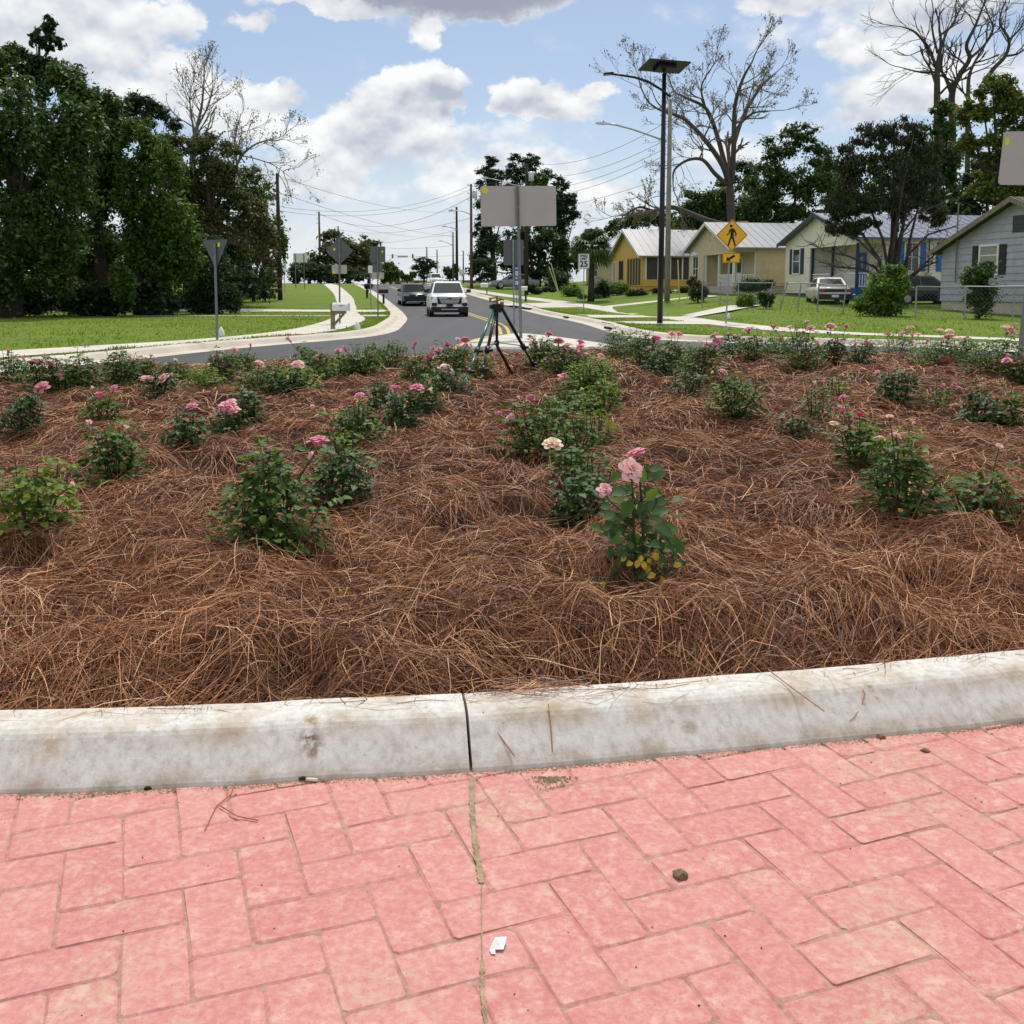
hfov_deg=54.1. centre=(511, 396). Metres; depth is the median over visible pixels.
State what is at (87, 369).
rose bush
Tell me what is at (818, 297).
wire fence
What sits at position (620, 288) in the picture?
shrub
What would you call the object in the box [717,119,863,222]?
broadleaf tree
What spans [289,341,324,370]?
rose bush
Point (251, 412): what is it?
rose bush
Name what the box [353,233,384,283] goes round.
broadleaf tree
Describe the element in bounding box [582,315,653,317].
driveway
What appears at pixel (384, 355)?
rose bush
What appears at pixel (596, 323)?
kerb
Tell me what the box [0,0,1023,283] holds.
sky
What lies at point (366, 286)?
mailbox
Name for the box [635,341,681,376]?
rose bush
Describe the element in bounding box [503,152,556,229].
pine tree
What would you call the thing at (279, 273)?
utility pole
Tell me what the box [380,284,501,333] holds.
road marking
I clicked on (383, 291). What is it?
mailbox
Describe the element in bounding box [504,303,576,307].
driveway
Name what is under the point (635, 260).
yellow house
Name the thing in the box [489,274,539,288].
sedan
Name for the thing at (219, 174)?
broadleaf tree
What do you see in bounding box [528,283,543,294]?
shrub
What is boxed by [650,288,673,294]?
shrub
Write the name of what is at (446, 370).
rose bush
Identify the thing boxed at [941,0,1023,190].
bare tree
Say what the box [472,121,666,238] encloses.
overhead wire
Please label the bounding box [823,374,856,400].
rose bush
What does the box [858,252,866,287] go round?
door
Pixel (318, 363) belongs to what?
rose bush
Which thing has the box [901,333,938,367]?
rose bush
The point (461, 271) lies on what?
road sign
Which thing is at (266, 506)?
rose bush
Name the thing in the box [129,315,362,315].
driveway
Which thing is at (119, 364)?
rose bush
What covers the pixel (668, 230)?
utility pole
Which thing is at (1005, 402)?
rose bush
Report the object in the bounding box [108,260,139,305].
bush
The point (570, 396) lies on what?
rose bush
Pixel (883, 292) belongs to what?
shrub
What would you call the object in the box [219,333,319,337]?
sidewalk
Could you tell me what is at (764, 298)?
shrub
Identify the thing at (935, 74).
bare tree
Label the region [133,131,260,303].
broadleaf tree
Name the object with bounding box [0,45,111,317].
broadleaf tree
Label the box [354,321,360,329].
utility marker
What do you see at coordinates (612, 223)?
broadleaf tree
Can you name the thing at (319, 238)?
utility pole
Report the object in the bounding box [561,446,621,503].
rose bush
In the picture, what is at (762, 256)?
beige house
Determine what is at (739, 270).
door
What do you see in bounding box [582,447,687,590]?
rose bush
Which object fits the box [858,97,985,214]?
broadleaf tree
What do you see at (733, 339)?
rose bush
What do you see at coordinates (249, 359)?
rose bush
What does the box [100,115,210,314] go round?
broadleaf tree
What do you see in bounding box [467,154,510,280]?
broadleaf tree
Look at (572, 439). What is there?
rose bush
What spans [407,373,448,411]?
rose bush
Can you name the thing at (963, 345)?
rose bush
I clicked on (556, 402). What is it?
rose bush
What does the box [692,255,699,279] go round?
window
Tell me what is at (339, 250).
road sign
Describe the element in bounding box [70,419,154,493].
rose bush
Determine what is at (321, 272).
hedge
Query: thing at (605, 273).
house
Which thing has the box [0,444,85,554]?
rose bush
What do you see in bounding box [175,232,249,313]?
evergreen shrub
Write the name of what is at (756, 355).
rose bush
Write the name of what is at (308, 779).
cigarette butt
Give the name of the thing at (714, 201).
broadleaf tree
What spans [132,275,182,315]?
bush
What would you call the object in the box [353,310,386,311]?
driveway
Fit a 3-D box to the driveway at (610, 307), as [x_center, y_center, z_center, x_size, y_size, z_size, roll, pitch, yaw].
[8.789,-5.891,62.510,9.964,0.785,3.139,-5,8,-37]
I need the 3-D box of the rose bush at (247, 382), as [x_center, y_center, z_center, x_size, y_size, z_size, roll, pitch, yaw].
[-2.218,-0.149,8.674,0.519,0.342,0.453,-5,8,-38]
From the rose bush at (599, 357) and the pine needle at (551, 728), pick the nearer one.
the pine needle at (551, 728)
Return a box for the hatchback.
[892,276,940,304]
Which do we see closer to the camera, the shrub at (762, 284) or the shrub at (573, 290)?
the shrub at (762, 284)
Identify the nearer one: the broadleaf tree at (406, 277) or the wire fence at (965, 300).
the wire fence at (965, 300)
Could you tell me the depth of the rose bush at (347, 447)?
5.61 m
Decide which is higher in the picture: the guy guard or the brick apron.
the guy guard
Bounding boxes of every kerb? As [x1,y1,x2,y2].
[0,283,406,371]
[0,650,1023,793]
[423,283,1017,351]
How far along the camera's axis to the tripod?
10.36 m
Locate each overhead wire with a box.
[280,176,470,236]
[319,197,469,248]
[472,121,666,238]
[672,132,716,219]
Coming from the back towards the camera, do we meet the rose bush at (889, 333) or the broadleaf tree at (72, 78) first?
the broadleaf tree at (72, 78)
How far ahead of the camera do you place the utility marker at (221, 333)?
25.69 m
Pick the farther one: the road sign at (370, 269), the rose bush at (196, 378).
the road sign at (370, 269)
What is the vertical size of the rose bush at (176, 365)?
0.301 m
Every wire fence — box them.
[701,282,846,313]
[914,286,1023,321]
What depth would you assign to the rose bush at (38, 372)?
9.56 m
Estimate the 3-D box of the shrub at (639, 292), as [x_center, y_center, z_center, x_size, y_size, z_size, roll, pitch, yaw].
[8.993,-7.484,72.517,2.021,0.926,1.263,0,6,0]
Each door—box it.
[736,257,742,281]
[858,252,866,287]
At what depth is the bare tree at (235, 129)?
66.59 m
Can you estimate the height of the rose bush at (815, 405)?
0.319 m
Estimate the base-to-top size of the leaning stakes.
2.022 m
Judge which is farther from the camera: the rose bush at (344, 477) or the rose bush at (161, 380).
the rose bush at (161, 380)
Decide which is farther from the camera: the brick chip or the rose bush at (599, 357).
the rose bush at (599, 357)
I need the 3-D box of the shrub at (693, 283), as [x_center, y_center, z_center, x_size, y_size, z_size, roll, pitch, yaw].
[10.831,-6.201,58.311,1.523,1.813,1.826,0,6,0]
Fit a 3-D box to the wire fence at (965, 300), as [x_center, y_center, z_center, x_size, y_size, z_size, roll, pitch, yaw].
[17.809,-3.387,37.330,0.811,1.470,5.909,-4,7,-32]
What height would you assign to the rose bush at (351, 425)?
0.360 m
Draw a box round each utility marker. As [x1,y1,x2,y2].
[218,327,224,336]
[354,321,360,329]
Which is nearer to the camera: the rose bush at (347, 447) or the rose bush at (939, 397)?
the rose bush at (347, 447)
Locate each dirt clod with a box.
[672,869,687,880]
[920,748,930,752]
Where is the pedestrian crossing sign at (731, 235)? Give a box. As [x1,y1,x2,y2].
[717,220,746,322]
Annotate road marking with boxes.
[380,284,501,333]
[382,284,510,333]
[453,334,500,348]
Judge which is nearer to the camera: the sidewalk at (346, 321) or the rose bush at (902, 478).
the rose bush at (902, 478)
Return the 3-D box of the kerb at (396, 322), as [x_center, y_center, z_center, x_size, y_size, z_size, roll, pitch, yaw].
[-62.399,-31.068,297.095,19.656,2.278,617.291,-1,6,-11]
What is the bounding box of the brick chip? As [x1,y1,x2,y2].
[876,734,885,738]
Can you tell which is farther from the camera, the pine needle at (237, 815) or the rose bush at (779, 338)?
the rose bush at (779, 338)
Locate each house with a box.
[586,247,612,283]
[609,221,747,290]
[681,222,800,293]
[776,213,979,299]
[926,196,1023,314]
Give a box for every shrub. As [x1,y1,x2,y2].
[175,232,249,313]
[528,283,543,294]
[541,264,575,290]
[542,286,555,291]
[557,281,586,296]
[576,294,603,300]
[594,278,612,298]
[608,280,632,295]
[622,287,649,295]
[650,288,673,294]
[677,285,688,292]
[685,274,711,302]
[731,292,758,306]
[732,275,776,293]
[755,290,776,307]
[848,263,914,315]
[955,258,1009,318]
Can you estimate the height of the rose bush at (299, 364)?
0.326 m
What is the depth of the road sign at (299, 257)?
91.19 m
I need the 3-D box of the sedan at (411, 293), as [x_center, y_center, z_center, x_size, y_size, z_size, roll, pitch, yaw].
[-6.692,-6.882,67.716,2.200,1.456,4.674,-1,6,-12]
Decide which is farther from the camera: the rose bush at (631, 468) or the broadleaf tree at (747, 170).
the broadleaf tree at (747, 170)
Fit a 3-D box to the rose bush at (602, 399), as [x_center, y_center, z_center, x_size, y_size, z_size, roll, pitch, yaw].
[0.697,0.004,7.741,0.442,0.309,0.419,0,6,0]
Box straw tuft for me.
[406,673,687,696]
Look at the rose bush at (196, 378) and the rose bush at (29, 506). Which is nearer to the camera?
the rose bush at (29, 506)
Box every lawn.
[0,283,386,358]
[461,281,1021,342]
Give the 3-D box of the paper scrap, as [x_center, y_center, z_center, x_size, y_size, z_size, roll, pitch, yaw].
[-0.026,1.008,1.844,0.026,0.012,0.041,1,6,12]
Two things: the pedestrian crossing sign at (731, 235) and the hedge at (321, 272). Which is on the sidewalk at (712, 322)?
the pedestrian crossing sign at (731, 235)
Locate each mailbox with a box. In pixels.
[330,303,349,328]
[364,284,372,297]
[379,289,387,303]
[480,283,487,293]
[521,286,526,300]
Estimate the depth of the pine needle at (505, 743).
2.56 m
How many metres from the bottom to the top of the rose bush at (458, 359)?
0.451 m
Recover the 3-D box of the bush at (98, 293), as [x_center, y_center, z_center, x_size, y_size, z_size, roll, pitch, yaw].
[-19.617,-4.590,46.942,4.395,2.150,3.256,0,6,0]
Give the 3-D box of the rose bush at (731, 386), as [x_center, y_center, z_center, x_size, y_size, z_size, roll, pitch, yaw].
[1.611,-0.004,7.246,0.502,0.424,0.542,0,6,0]
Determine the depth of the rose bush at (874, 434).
5.59 m
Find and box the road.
[1,284,1023,373]
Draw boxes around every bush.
[0,349,30,384]
[0,381,50,439]
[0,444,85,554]
[9,355,70,392]
[22,275,79,316]
[39,354,86,394]
[50,277,138,316]
[58,346,112,388]
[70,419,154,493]
[75,385,130,430]
[98,347,143,386]
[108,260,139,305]
[123,354,156,383]
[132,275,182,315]
[134,369,181,399]
[152,358,196,384]
[155,402,213,455]
[175,365,229,389]
[194,399,252,438]
[197,345,250,382]
[203,431,351,570]
[223,343,266,374]
[224,360,282,396]
[228,387,270,424]
[259,361,305,386]
[266,369,311,397]
[272,357,325,392]
[285,336,342,382]
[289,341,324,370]
[299,392,391,451]
[301,436,384,514]
[314,426,366,466]
[317,348,365,378]
[339,343,384,376]
[357,338,383,367]
[361,378,405,414]
[373,339,410,369]
[378,384,432,429]
[397,341,440,383]
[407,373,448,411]
[413,362,482,394]
[425,337,475,372]
[465,354,497,378]
[487,394,567,459]
[520,331,565,370]
[528,394,580,431]
[537,338,593,377]
[541,437,604,485]
[541,473,608,531]
[543,405,612,463]
[545,380,602,418]
[556,355,611,397]
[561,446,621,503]
[572,344,622,389]
[575,376,629,415]
[576,401,619,445]
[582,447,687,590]
[596,323,641,360]
[619,326,662,367]
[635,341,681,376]
[644,331,694,373]
[663,362,712,398]
[673,332,730,384]
[700,366,771,422]
[709,329,751,355]
[734,327,774,361]
[759,330,793,356]
[766,320,830,373]
[769,408,824,436]
[796,379,837,423]
[816,323,853,367]
[821,394,888,472]
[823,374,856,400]
[841,335,874,366]
[851,414,962,524]
[856,421,923,466]
[857,337,881,356]
[870,367,930,407]
[874,325,921,356]
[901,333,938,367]
[914,328,968,368]
[918,383,957,412]
[946,443,1023,524]
[950,379,1017,429]
[951,335,988,365]
[955,322,1023,376]
[992,381,1023,430]
[997,346,1023,386]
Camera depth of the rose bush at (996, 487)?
4.42 m
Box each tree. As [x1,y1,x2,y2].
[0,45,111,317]
[0,224,149,307]
[1,13,95,307]
[33,58,143,314]
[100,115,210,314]
[118,146,278,306]
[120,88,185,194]
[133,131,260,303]
[152,126,281,308]
[165,38,249,169]
[208,79,324,223]
[230,163,290,287]
[242,237,282,300]
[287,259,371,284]
[290,228,371,281]
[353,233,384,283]
[379,259,402,283]
[399,270,417,282]
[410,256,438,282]
[441,261,460,280]
[462,226,581,284]
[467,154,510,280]
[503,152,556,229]
[529,172,552,286]
[546,174,581,239]
[566,226,616,301]
[583,11,818,241]
[600,206,675,236]
[664,155,874,229]
[671,186,763,229]
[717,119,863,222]
[796,113,963,280]
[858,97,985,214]
[862,0,985,188]
[911,0,1017,185]
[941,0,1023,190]
[941,147,1023,215]
[950,72,1023,205]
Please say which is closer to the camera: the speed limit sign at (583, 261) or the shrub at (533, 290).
the speed limit sign at (583, 261)
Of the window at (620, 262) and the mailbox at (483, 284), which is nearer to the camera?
the mailbox at (483, 284)
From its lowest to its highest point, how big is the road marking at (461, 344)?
0.001 m
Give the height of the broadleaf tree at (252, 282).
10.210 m
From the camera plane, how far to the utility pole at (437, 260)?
227.94 m
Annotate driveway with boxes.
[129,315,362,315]
[166,309,353,311]
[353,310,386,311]
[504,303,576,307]
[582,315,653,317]
[599,295,713,308]
[601,321,709,323]
[681,305,758,317]
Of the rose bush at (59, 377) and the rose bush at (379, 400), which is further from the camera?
the rose bush at (59, 377)
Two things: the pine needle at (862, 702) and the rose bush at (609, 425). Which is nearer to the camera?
the pine needle at (862, 702)
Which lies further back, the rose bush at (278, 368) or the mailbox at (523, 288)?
the mailbox at (523, 288)
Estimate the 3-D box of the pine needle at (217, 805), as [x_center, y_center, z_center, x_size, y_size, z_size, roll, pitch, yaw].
[-0.683,0.956,2.374,0.018,0.003,0.264,0,6,3]
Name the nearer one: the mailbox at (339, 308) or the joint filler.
the joint filler
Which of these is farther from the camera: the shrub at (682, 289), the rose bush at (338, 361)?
the shrub at (682, 289)
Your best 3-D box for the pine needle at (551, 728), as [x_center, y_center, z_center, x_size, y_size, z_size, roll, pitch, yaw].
[0.100,0.862,2.608,0.011,0.092,0.090,0,6,0]
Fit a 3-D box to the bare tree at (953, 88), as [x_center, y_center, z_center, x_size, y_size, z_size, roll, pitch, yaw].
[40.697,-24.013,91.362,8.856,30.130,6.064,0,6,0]
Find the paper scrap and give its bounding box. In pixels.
[489,937,506,953]
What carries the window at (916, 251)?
in the cream house at (801, 264)
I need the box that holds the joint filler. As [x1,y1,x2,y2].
[469,774,487,1023]
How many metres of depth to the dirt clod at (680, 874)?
2.06 m
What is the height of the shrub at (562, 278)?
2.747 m
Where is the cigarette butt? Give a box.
[299,776,317,781]
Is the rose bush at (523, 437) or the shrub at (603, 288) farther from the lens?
the shrub at (603, 288)
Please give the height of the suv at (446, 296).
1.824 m
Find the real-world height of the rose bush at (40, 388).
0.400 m
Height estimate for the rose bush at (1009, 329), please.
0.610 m
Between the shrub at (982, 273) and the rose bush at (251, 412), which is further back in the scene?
the shrub at (982, 273)
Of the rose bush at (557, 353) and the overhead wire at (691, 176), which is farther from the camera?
the overhead wire at (691, 176)
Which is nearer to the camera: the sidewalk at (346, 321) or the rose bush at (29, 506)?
the rose bush at (29, 506)
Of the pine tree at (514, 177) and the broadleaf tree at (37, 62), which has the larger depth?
the pine tree at (514, 177)
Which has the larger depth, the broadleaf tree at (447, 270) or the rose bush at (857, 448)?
the broadleaf tree at (447, 270)
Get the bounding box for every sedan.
[397,283,429,305]
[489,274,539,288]
[805,277,851,302]
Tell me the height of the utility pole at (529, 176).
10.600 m
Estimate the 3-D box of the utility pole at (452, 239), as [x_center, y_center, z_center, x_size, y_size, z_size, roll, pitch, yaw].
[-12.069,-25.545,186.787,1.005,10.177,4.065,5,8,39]
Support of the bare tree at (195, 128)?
on the lawn at (315, 295)
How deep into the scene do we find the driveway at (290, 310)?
56.58 m
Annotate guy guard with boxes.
[677,260,679,300]
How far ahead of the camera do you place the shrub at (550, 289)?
87.01 m
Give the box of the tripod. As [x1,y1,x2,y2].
[464,296,537,386]
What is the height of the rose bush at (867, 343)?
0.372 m
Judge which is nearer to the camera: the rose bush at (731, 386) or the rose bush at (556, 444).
the rose bush at (556, 444)
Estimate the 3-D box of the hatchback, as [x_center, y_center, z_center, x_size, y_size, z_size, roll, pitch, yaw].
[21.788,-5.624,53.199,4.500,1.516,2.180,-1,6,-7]
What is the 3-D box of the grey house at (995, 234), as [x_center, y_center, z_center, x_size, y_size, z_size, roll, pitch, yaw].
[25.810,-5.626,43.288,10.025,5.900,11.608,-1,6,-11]
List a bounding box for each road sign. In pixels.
[203,239,226,339]
[283,258,285,292]
[293,253,306,288]
[326,237,352,323]
[368,265,371,307]
[370,246,384,317]
[459,269,463,275]
[480,186,555,337]
[503,239,523,323]
[998,131,1023,359]
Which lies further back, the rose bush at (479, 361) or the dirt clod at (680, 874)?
the rose bush at (479, 361)
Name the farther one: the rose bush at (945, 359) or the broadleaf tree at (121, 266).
the broadleaf tree at (121, 266)
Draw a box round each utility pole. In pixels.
[272,173,282,299]
[316,212,320,282]
[436,250,437,272]
[441,207,457,280]
[443,232,453,280]
[448,184,476,288]
[481,164,533,294]
[595,99,671,300]
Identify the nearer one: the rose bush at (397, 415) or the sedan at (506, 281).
the rose bush at (397, 415)
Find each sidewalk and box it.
[0,283,364,356]
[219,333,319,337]
[422,283,1018,340]
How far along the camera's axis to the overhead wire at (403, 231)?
131.23 m
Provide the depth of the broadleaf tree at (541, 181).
102.35 m
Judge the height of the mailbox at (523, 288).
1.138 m
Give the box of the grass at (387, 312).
[0,298,1020,358]
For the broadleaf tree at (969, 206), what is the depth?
68.58 m
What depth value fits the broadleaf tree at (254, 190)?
76.57 m
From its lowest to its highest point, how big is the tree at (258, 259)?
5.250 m
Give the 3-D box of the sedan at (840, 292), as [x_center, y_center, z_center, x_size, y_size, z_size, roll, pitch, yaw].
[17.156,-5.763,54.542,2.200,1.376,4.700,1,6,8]
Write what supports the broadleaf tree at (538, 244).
on the lawn at (648, 309)
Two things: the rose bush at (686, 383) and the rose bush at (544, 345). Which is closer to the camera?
the rose bush at (686, 383)
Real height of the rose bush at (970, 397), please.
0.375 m
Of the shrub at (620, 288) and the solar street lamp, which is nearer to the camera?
the solar street lamp
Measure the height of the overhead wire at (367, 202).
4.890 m
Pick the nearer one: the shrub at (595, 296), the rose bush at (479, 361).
the rose bush at (479, 361)
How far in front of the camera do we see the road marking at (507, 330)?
37.19 m
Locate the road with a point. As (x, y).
(421, 327)
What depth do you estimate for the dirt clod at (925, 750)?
2.63 m
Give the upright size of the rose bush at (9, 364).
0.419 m
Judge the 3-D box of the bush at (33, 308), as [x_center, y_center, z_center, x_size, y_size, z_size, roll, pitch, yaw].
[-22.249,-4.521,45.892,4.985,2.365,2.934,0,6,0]
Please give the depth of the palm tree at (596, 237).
68.75 m
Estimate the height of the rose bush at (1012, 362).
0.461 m
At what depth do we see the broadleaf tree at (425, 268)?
198.04 m
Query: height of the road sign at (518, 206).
3.842 m
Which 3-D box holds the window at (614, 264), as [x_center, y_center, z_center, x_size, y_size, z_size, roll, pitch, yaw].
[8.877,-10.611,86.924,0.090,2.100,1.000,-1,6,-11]
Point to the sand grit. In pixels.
(554, 778)
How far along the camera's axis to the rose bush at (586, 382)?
8.70 m
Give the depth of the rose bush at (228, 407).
6.55 m
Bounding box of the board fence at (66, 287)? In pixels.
[24,277,132,311]
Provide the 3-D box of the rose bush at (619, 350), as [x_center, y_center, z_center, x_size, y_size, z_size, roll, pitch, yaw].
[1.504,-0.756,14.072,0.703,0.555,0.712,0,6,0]
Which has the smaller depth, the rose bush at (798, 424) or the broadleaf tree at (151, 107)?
the rose bush at (798, 424)
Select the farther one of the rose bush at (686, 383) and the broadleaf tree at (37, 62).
the broadleaf tree at (37, 62)
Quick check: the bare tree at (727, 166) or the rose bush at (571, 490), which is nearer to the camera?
the rose bush at (571, 490)
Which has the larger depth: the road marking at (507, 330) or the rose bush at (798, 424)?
the road marking at (507, 330)
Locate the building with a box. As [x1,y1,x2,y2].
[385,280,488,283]
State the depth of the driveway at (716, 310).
48.80 m
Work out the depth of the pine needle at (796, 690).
2.75 m
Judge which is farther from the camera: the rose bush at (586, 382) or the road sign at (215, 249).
the road sign at (215, 249)
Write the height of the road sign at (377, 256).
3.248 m
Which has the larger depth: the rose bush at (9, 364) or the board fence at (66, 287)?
the board fence at (66, 287)
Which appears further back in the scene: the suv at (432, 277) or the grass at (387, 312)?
the suv at (432, 277)
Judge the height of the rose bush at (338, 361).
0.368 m
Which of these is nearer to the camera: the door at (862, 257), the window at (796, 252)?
the door at (862, 257)
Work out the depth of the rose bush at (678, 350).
11.42 m
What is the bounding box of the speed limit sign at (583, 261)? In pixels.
[578,254,589,310]
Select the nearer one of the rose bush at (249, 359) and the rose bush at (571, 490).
the rose bush at (571, 490)
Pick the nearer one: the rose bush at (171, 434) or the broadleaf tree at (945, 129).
the rose bush at (171, 434)
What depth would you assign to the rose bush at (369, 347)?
12.78 m
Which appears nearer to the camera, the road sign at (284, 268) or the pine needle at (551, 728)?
the pine needle at (551, 728)
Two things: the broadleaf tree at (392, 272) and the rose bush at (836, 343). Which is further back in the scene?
the broadleaf tree at (392, 272)
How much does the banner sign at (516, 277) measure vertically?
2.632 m
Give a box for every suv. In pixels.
[424,281,470,315]
[427,273,443,282]
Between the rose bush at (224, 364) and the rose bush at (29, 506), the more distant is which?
the rose bush at (224, 364)
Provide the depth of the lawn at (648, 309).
44.49 m
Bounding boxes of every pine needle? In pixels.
[204,783,234,829]
[219,805,257,820]
[482,712,514,756]
[548,704,552,751]
[768,669,824,711]
[850,672,864,720]
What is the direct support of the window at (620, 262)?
in the yellow house at (635, 260)
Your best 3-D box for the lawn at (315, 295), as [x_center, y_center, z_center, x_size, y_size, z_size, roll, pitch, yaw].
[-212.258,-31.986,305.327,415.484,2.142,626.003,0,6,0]
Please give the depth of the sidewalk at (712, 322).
36.92 m
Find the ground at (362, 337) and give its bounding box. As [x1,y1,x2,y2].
[21,337,1005,370]
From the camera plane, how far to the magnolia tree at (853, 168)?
52.84 m
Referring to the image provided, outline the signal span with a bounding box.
[390,254,455,257]
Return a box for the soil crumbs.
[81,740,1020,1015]
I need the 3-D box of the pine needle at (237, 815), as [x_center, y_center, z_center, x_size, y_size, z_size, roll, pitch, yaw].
[-0.634,0.962,2.309,0.123,0.004,0.015,4,7,31]
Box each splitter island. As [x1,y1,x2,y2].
[464,333,610,352]
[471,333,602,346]
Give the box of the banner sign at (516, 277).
[515,266,517,306]
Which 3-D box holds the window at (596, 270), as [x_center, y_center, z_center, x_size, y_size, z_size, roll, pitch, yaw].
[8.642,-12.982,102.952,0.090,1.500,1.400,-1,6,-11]
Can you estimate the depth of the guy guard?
61.57 m
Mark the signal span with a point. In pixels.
(392, 255)
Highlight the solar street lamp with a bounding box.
[603,58,690,322]
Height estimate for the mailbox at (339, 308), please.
0.910 m
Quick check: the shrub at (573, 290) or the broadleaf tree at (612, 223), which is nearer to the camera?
the shrub at (573, 290)
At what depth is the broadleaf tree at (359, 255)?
126.15 m
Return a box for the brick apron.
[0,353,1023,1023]
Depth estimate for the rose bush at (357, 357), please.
10.67 m
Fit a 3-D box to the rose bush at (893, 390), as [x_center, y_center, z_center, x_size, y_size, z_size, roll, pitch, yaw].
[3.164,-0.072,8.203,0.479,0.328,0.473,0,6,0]
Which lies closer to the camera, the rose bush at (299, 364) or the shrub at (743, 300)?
the rose bush at (299, 364)
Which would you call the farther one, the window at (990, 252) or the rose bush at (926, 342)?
the window at (990, 252)
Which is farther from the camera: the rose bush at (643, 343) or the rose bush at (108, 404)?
the rose bush at (643, 343)
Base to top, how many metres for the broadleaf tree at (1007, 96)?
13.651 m
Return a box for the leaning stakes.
[549,263,558,290]
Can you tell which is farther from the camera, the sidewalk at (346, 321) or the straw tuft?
the sidewalk at (346, 321)
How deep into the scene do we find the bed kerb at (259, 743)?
2.60 m
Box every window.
[594,263,597,276]
[612,261,616,282]
[619,261,622,279]
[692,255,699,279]
[792,248,800,274]
[904,241,919,271]
[978,243,999,274]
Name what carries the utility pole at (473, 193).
on the lawn at (648, 309)
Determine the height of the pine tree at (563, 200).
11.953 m
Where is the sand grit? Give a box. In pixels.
[0,722,1023,800]
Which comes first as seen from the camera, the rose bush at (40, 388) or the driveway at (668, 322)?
the rose bush at (40, 388)
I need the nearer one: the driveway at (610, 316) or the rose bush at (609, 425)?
the rose bush at (609, 425)
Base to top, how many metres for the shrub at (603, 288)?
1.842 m
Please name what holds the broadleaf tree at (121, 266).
on the lawn at (315, 295)
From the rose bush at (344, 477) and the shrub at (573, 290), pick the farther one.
the shrub at (573, 290)
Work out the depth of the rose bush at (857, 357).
11.77 m
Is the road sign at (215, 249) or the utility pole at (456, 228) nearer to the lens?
the road sign at (215, 249)
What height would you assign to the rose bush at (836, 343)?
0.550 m
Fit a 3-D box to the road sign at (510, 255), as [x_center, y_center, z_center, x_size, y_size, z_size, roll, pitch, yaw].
[0.063,-4.465,39.762,0.800,3.469,0.082,0,6,0]
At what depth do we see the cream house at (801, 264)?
61.18 m
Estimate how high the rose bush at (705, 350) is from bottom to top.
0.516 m
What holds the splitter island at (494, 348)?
on the road
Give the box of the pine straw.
[0,346,1023,724]

